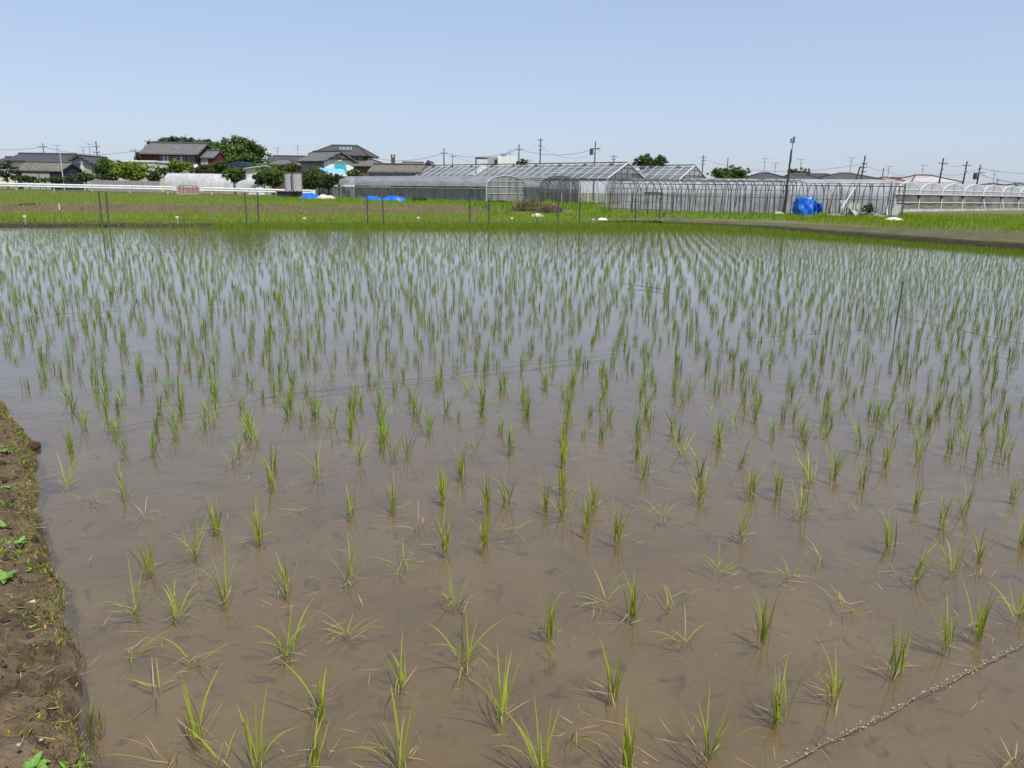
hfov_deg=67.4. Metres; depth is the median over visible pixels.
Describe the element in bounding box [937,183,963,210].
arched greenhouse
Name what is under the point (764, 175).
hip roof house
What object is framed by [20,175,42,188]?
garden shrub
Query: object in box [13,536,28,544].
bank weed
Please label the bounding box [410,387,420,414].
rice seedling
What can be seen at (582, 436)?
rice seedling
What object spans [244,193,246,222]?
levee post
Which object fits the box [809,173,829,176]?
hip roof house
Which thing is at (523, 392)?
rice seedling
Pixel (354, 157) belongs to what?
window
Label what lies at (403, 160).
power line
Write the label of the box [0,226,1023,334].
paddy water
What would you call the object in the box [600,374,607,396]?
rice seedling
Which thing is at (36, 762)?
bank weed
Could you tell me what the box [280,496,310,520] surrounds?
rice seedling
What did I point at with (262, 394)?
rice seedling
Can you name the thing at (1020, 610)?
rice seedling
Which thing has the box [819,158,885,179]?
hip roof house
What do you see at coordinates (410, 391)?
rice seedling
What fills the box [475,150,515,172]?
concrete building
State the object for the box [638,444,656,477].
rice seedling
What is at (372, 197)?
tarp heap
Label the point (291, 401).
rice seedling
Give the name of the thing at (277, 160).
grey house
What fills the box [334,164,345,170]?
window
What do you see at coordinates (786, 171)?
power line
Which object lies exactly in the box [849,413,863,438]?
rice seedling
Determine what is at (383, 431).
rice seedling
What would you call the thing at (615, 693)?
rice seedling
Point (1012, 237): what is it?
dike
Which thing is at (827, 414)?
rice seedling
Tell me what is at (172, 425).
rice seedling
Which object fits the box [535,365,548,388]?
rice seedling
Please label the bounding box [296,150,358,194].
white workshop
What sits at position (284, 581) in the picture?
rice seedling
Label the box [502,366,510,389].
rice seedling
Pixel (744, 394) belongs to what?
rice seedling
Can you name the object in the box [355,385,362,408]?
rice seedling
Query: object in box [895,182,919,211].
arched greenhouse
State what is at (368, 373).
rice seedling
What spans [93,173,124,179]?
garden shrub
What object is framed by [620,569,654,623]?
rice seedling
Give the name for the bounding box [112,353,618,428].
guide string
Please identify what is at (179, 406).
rice seedling
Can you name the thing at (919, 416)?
rice seedling
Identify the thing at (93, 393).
rice seedling
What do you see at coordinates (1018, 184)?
green roof house
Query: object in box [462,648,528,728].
rice seedling
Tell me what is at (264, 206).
slope weeds
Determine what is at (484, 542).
rice seedling
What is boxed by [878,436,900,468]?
rice seedling
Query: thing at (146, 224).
levee foot
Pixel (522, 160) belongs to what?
garden tree
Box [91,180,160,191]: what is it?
block wall
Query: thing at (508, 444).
rice seedling
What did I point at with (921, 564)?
rice seedling
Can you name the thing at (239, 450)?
rice seedling
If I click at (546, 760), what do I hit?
rice seedling
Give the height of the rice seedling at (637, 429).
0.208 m
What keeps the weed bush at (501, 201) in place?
on the ground at (642, 325)
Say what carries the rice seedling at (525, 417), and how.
on the paddy water
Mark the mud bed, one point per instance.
(532, 564)
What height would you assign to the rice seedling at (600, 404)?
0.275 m
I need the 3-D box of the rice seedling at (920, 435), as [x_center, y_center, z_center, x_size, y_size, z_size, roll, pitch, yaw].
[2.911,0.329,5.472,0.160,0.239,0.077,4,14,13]
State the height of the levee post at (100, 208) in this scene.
1.473 m
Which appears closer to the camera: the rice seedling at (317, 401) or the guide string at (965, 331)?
the rice seedling at (317, 401)
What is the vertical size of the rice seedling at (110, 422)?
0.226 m
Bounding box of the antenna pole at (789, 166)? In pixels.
[783,137,794,212]
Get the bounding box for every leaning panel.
[828,189,831,213]
[839,200,846,214]
[847,202,859,214]
[890,204,902,215]
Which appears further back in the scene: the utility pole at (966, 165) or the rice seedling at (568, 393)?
the utility pole at (966, 165)
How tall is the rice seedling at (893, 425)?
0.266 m
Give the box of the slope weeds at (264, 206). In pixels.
[0,202,533,213]
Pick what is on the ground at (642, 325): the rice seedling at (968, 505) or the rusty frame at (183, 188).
the rusty frame at (183, 188)
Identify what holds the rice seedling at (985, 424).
on the paddy water
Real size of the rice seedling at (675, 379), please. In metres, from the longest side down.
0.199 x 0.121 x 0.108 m
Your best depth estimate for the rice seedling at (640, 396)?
6.53 m
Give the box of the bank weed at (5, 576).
[0,569,17,583]
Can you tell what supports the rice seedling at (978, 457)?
on the paddy water
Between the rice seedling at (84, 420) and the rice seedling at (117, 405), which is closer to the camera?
the rice seedling at (84, 420)
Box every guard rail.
[0,183,176,193]
[199,187,315,195]
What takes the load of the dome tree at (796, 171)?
on the ground at (642, 325)
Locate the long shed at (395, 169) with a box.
[367,163,426,186]
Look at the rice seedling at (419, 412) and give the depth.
5.90 m
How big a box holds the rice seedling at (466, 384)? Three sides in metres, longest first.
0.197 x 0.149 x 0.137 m
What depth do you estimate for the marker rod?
10.02 m
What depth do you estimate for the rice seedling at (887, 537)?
3.85 m
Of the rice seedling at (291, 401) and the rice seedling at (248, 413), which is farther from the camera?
the rice seedling at (291, 401)
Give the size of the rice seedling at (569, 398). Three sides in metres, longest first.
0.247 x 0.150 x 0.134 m
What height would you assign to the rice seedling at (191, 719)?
0.261 m
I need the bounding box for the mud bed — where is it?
[0,330,1023,767]
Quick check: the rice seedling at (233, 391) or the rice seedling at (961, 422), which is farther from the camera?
the rice seedling at (233, 391)
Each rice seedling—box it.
[53,449,85,487]
[57,374,76,401]
[60,426,78,454]
[67,395,82,414]
[68,489,104,504]
[75,404,87,428]
[86,383,101,406]
[88,554,156,621]
[97,375,112,400]
[99,391,107,416]
[104,407,123,431]
[104,417,121,439]
[104,711,181,767]
[107,425,127,456]
[109,414,124,433]
[110,393,119,413]
[112,456,135,498]
[115,383,130,404]
[117,496,161,523]
[124,635,162,663]
[125,534,162,577]
[127,647,190,703]
[148,410,159,432]
[149,423,158,454]
[153,387,165,414]
[153,562,206,625]
[160,397,184,420]
[160,408,180,437]
[161,374,172,395]
[161,637,228,668]
[162,508,211,561]
[172,393,184,414]
[174,376,186,404]
[176,664,221,747]
[181,718,236,767]
[183,418,203,437]
[190,394,210,413]
[194,542,245,609]
[198,401,212,430]
[201,366,217,391]
[201,489,224,534]
[202,396,229,426]
[204,375,222,398]
[206,387,218,406]
[219,450,241,467]
[224,382,237,398]
[231,428,251,455]
[235,404,264,438]
[236,392,247,411]
[237,685,300,767]
[238,415,257,438]
[240,404,259,428]
[241,418,269,447]
[243,501,273,545]
[248,369,258,387]
[252,598,330,662]
[256,449,277,491]
[257,384,264,402]
[265,551,318,599]
[266,443,279,470]
[271,374,278,396]
[274,643,347,723]
[275,365,289,388]
[279,391,290,418]
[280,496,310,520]
[284,382,295,407]
[285,367,296,388]
[285,380,297,410]
[293,399,312,425]
[295,435,326,480]
[300,377,309,395]
[306,388,317,418]
[306,389,325,417]
[307,706,349,767]
[312,389,338,425]
[317,611,384,644]
[327,531,368,585]
[343,400,353,426]
[343,415,352,438]
[344,387,352,409]
[344,685,426,767]
[345,479,360,519]
[349,394,358,415]
[350,424,370,463]
[351,380,360,400]
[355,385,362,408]
[362,363,373,383]
[371,392,390,422]
[372,538,432,576]
[374,421,390,438]
[375,413,386,433]
[376,385,384,406]
[376,418,388,450]
[378,468,402,515]
[382,631,417,693]
[383,434,402,461]
[385,502,430,533]
[389,370,399,393]
[390,429,419,458]
[397,361,406,381]
[403,379,417,401]
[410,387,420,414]
[416,403,422,420]
[420,502,451,552]
[421,407,435,435]
[421,565,476,614]
[425,617,504,678]
[426,385,457,414]
[429,373,442,392]
[435,463,448,502]
[445,441,466,478]
[449,405,462,423]
[462,371,475,391]
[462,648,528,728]
[463,433,482,453]
[466,505,493,552]
[474,372,488,402]
[475,391,497,416]
[479,385,486,410]
[480,469,495,511]
[490,468,526,504]
[490,519,536,542]
[493,372,503,393]
[496,415,504,435]
[498,689,574,767]
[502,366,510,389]
[505,419,516,452]
[518,377,530,400]
[518,407,532,425]
[521,380,530,406]
[523,391,534,420]
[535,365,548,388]
[538,592,561,641]
[539,478,551,512]
[544,483,585,517]
[550,419,571,448]
[553,377,569,399]
[555,464,576,493]
[556,412,573,439]
[558,433,580,467]
[558,714,611,747]
[562,398,572,422]
[563,380,571,404]
[565,387,579,409]
[568,369,575,389]
[570,361,579,385]
[575,494,592,536]
[575,564,624,610]
[576,414,593,439]
[580,638,636,702]
[585,403,595,419]
[586,476,606,511]
[594,384,608,410]
[598,415,610,440]
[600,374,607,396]
[602,365,610,387]
[603,497,634,545]
[606,401,618,422]
[619,697,651,767]
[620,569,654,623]
[629,417,642,438]
[630,498,681,521]
[631,432,648,460]
[632,380,649,401]
[635,403,644,435]
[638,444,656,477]
[640,367,651,388]
[642,389,654,418]
[642,602,708,648]
[643,406,657,429]
[652,372,658,391]
[659,428,694,457]
[662,584,704,612]
[665,404,682,433]
[670,378,678,398]
[671,370,681,386]
[673,421,692,441]
[678,377,685,402]
[683,686,757,767]
[685,465,718,504]
[686,368,703,395]
[689,544,743,576]
[690,440,709,476]
[710,371,717,391]
[713,404,728,442]
[715,373,723,393]
[715,420,728,450]
[717,400,742,421]
[732,502,758,542]
[733,464,766,497]
[736,394,752,414]
[736,443,755,469]
[740,376,750,401]
[751,371,762,394]
[751,389,762,421]
[751,587,780,644]
[752,656,810,731]
[755,387,766,405]
[766,550,820,581]
[767,414,775,439]
[773,457,788,497]
[779,400,787,422]
[779,478,820,520]
[788,397,809,422]
[789,376,799,399]
[792,441,828,474]
[796,405,813,436]
[797,447,821,485]
[801,419,815,445]
[805,541,857,567]
[805,639,863,719]
[808,581,868,616]
[817,418,834,438]
[818,401,833,428]
[820,395,830,420]
[825,381,839,402]
[826,400,844,427]
[826,444,848,467]
[826,446,847,481]
[828,491,876,516]
[836,389,850,409]
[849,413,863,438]
[851,453,873,489]
[852,422,868,450]
[863,426,876,452]
[865,395,875,417]
[873,393,887,421]
[878,400,892,426]
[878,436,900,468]
[878,507,896,551]
[881,410,901,438]
[883,623,917,679]
[885,390,899,414]
[901,544,955,587]
[904,389,919,418]
[906,472,933,511]
[910,400,929,423]
[911,418,931,444]
[915,424,931,463]
[920,591,962,654]
[925,404,935,428]
[930,525,973,579]
[932,388,946,415]
[938,494,959,529]
[944,424,958,454]
[945,476,985,517]
[955,395,967,418]
[958,403,977,427]
[958,416,976,452]
[959,517,1011,564]
[961,577,1004,642]
[974,436,994,467]
[975,738,1023,767]
[980,408,993,435]
[990,583,1023,624]
[991,401,999,421]
[995,419,1011,452]
[1001,430,1019,462]
[1003,397,1014,423]
[1004,467,1023,504]
[1016,499,1023,548]
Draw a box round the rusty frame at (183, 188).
[173,185,196,192]
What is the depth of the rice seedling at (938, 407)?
6.27 m
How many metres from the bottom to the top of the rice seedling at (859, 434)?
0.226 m
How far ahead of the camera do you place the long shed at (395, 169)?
114.85 m
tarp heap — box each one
[299,193,318,199]
[362,196,381,200]
[381,195,406,201]
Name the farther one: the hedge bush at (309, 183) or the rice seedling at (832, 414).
the hedge bush at (309, 183)
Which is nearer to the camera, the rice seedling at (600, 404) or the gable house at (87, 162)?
the rice seedling at (600, 404)
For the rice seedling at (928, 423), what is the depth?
5.89 m
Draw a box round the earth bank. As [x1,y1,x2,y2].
[0,403,103,767]
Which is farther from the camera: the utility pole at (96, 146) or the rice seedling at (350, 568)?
the utility pole at (96, 146)
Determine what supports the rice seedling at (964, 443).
on the paddy water
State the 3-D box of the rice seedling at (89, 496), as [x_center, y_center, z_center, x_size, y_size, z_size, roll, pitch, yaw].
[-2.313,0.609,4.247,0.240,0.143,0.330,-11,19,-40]
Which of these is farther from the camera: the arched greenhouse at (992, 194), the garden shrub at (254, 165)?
the garden shrub at (254, 165)
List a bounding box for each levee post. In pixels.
[98,191,102,225]
[105,192,109,226]
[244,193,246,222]
[257,193,258,221]
[366,196,367,223]
[382,197,384,223]
[469,198,470,222]
[488,199,489,226]
[579,198,580,222]
[659,198,660,222]
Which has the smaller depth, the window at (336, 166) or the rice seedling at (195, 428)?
the rice seedling at (195, 428)
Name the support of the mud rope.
on the paddy water
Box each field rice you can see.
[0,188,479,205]
[748,212,1023,231]
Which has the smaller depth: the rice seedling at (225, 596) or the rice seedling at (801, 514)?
the rice seedling at (225, 596)
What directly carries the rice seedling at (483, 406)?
on the paddy water
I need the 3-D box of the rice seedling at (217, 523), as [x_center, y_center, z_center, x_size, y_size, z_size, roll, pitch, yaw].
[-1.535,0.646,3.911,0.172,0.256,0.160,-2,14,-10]
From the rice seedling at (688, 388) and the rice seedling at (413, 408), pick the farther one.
the rice seedling at (688, 388)
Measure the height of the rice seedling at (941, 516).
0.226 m
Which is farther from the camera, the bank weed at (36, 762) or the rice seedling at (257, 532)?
the rice seedling at (257, 532)
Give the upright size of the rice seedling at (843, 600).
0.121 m
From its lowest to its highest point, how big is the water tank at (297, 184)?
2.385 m
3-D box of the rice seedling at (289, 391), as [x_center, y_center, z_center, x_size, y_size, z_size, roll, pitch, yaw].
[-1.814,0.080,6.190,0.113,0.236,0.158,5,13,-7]
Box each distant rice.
[0,220,1023,265]
[0,242,1023,310]
[0,277,1023,411]
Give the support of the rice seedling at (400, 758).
on the paddy water
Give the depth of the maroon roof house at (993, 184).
133.83 m
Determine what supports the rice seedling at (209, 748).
on the paddy water
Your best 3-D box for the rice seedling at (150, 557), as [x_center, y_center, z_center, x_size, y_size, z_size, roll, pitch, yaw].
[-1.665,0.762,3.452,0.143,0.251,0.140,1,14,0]
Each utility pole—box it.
[92,141,100,155]
[443,148,446,164]
[515,144,522,164]
[538,138,542,164]
[590,141,600,199]
[701,155,705,172]
[860,156,866,178]
[938,158,947,182]
[962,161,970,183]
[973,165,985,184]
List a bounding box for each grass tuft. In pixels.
[81,691,97,734]
[87,705,106,733]
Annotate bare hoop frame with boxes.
[509,177,607,205]
[604,178,803,215]
[798,182,905,217]
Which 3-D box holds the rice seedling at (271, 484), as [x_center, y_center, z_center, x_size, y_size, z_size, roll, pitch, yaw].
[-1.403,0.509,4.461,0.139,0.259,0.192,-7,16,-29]
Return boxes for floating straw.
[56,308,1023,767]
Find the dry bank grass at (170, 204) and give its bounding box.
[0,202,537,213]
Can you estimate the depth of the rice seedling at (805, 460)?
4.91 m
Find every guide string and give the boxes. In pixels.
[3,352,620,392]
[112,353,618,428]
[743,328,882,338]
[903,317,1021,343]
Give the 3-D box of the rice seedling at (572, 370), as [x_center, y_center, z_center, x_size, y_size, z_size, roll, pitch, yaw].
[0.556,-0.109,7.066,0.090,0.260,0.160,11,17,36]
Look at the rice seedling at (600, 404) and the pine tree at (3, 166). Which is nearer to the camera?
the rice seedling at (600, 404)
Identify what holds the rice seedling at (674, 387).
on the paddy water
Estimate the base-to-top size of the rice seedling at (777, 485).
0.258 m
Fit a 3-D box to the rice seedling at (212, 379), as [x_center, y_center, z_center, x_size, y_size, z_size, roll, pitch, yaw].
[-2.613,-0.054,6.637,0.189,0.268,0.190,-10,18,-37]
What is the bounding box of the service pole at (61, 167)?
[59,149,64,189]
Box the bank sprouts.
[0,399,93,767]
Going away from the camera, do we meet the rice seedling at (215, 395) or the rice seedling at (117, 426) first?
the rice seedling at (117, 426)
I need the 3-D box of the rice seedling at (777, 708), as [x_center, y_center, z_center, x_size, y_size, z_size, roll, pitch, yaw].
[0.890,1.030,2.554,0.160,0.244,0.121,-2,14,-10]
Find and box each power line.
[45,147,131,154]
[366,153,442,160]
[706,160,858,171]
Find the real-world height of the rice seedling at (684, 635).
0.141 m
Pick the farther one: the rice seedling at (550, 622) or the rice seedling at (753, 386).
the rice seedling at (753, 386)
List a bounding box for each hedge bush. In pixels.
[255,163,287,194]
[299,169,323,189]
[319,171,339,194]
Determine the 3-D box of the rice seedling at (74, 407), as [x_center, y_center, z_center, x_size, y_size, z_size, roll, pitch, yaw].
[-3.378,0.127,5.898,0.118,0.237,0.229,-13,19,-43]
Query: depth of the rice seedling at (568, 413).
5.91 m
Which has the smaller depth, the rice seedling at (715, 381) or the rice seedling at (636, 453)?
the rice seedling at (636, 453)
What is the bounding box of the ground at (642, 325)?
[0,187,1023,354]
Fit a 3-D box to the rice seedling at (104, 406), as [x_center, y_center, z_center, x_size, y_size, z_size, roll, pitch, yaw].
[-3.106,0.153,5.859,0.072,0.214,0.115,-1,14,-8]
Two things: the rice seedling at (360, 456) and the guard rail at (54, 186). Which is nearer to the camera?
the rice seedling at (360, 456)
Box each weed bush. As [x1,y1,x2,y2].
[411,197,426,200]
[490,200,510,202]
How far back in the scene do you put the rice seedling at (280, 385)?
6.77 m
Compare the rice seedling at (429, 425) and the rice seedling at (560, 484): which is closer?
the rice seedling at (560, 484)
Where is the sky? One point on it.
(904, 86)
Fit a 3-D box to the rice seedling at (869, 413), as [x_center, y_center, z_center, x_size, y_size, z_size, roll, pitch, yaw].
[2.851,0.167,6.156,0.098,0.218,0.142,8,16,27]
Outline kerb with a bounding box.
[0,189,276,196]
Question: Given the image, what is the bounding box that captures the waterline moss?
[0,397,106,767]
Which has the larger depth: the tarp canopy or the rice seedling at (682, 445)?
the tarp canopy
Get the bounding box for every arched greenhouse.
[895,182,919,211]
[897,182,941,211]
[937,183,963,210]
[946,184,983,210]
[979,185,1001,210]
[997,185,1019,210]
[1003,186,1023,209]
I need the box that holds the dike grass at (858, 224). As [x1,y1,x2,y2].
[607,217,1021,240]
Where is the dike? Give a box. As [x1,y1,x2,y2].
[600,219,1023,242]
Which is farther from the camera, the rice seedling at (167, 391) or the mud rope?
the rice seedling at (167, 391)
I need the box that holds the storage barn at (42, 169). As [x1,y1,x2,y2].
[13,161,83,189]
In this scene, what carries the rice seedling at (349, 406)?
on the paddy water
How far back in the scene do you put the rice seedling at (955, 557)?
3.59 m
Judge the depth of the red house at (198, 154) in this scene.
129.77 m
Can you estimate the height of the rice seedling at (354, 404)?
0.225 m
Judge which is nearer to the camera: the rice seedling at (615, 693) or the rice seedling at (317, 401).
the rice seedling at (615, 693)
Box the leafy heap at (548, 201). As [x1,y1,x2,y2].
[536,200,560,208]
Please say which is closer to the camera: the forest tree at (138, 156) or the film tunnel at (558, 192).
the film tunnel at (558, 192)
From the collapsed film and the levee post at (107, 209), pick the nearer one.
the levee post at (107, 209)
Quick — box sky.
[0,0,1023,192]
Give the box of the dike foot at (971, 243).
[664,222,1023,250]
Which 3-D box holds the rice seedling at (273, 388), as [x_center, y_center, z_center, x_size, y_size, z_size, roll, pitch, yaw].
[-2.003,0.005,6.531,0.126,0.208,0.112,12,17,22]
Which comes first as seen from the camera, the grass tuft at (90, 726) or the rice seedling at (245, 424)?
the grass tuft at (90, 726)
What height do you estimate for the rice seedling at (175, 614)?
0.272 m
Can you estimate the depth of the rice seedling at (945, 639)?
2.98 m
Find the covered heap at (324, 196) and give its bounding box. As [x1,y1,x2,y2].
[317,194,335,199]
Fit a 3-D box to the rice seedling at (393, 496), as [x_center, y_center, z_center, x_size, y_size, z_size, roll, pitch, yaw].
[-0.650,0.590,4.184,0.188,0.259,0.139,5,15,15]
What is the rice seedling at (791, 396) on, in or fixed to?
on the paddy water
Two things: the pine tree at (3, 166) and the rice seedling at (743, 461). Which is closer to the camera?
the rice seedling at (743, 461)
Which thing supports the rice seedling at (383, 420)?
on the paddy water
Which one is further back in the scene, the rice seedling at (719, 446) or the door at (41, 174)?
the door at (41, 174)
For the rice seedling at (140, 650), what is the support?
on the paddy water
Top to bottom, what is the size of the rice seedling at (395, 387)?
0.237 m
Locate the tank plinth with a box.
[276,191,301,197]
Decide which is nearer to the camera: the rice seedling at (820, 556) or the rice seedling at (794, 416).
the rice seedling at (820, 556)
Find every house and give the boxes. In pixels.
[0,145,76,182]
[63,148,117,189]
[138,142,225,187]
[263,146,306,188]
[308,144,382,186]
[402,160,434,164]
[744,162,786,178]
[784,159,823,178]
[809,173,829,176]
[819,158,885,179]
[878,169,906,181]
[898,165,961,203]
[979,172,1013,206]
[1006,183,1023,185]
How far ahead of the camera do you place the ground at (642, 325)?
11.57 m
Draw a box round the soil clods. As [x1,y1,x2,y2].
[0,404,91,767]
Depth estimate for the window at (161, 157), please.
128.75 m
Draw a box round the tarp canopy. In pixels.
[320,168,343,185]
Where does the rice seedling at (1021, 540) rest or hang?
on the paddy water
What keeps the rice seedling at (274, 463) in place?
on the paddy water
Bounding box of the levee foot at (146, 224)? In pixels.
[0,224,644,225]
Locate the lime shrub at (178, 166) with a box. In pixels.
[165,158,194,172]
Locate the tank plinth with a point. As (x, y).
(295, 194)
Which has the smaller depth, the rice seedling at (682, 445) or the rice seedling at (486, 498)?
the rice seedling at (486, 498)
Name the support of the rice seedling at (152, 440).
on the paddy water
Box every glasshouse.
[417,162,644,203]
[524,164,706,201]
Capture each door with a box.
[21,171,39,188]
[39,172,51,189]
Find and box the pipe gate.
[609,192,674,214]
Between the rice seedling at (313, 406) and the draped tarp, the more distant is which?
the draped tarp
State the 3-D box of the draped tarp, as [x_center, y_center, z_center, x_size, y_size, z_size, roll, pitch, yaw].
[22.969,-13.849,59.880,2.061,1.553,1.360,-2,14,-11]
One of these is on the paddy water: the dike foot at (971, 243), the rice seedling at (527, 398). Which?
the rice seedling at (527, 398)
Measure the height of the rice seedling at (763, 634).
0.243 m
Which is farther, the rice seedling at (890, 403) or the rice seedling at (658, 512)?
the rice seedling at (890, 403)
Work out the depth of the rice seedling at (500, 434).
5.58 m
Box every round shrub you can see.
[9,174,20,182]
[39,177,49,189]
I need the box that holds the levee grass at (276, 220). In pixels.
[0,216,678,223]
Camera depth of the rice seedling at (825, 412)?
6.08 m
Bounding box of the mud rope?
[776,644,1023,767]
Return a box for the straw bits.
[0,406,92,767]
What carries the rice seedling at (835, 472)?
on the paddy water
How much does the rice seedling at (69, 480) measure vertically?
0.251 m
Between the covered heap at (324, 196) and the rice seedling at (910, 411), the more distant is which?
the covered heap at (324, 196)
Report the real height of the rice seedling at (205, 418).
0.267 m
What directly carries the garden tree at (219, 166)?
on the ground at (642, 325)
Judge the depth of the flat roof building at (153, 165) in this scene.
119.78 m
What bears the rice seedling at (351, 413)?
on the paddy water
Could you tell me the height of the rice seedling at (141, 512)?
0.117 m
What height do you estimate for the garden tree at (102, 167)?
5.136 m
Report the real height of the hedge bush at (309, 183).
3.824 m
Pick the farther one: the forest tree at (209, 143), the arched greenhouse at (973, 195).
the forest tree at (209, 143)
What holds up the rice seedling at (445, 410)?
on the paddy water
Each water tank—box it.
[284,172,294,190]
[291,172,302,193]
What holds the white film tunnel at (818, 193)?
on the ground at (642, 325)
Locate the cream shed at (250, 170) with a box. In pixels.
[244,165,269,194]
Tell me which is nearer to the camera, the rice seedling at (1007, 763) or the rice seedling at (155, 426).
the rice seedling at (1007, 763)
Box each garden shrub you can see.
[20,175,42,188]
[48,176,62,189]
[61,174,81,188]
[70,171,97,190]
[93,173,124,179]
[145,170,164,180]
[155,166,175,175]
[189,165,216,173]
[242,162,269,167]
[252,171,277,188]
[276,165,291,188]
[281,162,299,171]
[308,166,324,195]
[860,203,873,213]
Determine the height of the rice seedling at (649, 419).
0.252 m
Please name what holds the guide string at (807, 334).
on the paddy water
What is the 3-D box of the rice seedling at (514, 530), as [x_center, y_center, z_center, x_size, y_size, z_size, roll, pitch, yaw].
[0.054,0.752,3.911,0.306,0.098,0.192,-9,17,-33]
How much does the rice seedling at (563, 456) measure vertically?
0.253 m
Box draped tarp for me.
[792,196,821,215]
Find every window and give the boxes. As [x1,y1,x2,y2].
[159,155,165,160]
[165,155,171,161]
[179,156,186,162]
[186,156,195,164]
[200,158,208,164]
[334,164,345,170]
[352,156,361,159]
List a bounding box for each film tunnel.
[329,176,524,201]
[390,175,580,202]
[620,179,892,214]
[681,178,896,211]
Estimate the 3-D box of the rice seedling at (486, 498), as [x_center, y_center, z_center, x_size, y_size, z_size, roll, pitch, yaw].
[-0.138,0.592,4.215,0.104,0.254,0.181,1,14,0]
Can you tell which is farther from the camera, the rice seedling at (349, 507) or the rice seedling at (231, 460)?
the rice seedling at (231, 460)
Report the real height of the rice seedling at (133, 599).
0.254 m
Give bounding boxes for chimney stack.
[391,155,395,162]
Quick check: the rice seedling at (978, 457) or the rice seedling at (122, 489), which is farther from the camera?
the rice seedling at (978, 457)
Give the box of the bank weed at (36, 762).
[23,751,50,767]
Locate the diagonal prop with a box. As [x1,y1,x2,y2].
[841,187,855,208]
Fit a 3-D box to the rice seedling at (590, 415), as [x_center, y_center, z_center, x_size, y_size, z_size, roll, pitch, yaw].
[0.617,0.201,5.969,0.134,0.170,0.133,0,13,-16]
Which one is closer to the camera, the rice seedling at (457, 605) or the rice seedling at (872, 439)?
the rice seedling at (457, 605)
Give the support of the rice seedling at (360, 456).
on the paddy water
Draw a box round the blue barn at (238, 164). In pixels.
[228,161,271,193]
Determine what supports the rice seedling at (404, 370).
on the paddy water
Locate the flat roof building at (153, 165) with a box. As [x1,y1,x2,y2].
[120,160,168,191]
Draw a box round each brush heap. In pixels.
[511,196,547,211]
[541,202,566,213]
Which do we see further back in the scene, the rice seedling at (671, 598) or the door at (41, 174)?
the door at (41, 174)
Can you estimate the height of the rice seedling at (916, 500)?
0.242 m
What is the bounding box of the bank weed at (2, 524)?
[0,519,10,527]
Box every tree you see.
[0,162,19,188]
[91,157,115,184]
[109,159,153,180]
[134,151,140,159]
[144,135,185,144]
[179,135,213,142]
[202,137,227,148]
[208,160,233,173]
[210,135,273,162]
[221,167,247,193]
[225,152,270,163]
[516,158,528,167]
[631,153,669,175]
[706,165,750,178]
[787,167,810,173]
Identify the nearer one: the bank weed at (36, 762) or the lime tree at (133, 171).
the bank weed at (36, 762)
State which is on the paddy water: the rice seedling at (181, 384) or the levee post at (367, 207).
the rice seedling at (181, 384)
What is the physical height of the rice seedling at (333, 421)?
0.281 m
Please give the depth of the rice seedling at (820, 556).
3.73 m
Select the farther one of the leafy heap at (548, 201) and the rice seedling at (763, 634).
the leafy heap at (548, 201)
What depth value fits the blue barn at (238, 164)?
124.87 m
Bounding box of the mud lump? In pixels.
[27,441,40,449]
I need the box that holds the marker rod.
[894,281,903,333]
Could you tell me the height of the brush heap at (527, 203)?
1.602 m
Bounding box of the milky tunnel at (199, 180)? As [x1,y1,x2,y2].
[164,173,262,194]
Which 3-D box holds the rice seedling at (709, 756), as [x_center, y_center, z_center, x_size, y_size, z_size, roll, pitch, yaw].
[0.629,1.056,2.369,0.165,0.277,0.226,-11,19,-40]
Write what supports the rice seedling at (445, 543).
on the paddy water
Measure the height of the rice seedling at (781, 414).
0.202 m
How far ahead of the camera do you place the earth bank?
2.81 m
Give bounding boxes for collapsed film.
[249,183,268,194]
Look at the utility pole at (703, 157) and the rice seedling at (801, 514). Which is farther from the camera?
the utility pole at (703, 157)
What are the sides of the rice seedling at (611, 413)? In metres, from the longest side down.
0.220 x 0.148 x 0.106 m
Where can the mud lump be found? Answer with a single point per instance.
(34, 445)
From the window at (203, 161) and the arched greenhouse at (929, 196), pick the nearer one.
the arched greenhouse at (929, 196)
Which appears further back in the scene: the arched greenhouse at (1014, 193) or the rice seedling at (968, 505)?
the arched greenhouse at (1014, 193)
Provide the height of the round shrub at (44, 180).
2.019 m
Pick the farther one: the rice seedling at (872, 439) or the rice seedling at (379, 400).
the rice seedling at (379, 400)
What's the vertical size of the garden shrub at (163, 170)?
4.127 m
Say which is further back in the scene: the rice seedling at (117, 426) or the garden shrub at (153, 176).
the garden shrub at (153, 176)
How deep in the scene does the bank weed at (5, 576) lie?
3.26 m
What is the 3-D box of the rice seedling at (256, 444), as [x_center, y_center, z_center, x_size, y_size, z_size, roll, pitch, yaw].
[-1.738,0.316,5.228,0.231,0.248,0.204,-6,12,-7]
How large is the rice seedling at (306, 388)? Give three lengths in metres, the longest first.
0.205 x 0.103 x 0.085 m
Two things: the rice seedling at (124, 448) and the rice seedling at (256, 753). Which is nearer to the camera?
the rice seedling at (256, 753)
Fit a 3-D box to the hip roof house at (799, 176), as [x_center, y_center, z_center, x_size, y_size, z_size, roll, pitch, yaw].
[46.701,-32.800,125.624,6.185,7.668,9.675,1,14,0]
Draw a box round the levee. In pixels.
[0,221,659,223]
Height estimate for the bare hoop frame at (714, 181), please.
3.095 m
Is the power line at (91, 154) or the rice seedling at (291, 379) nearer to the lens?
the rice seedling at (291, 379)
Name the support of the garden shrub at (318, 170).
on the ground at (642, 325)
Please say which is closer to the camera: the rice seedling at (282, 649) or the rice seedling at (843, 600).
the rice seedling at (282, 649)
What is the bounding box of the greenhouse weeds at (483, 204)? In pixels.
[218,195,1008,223]
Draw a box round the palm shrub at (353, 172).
[345,168,362,185]

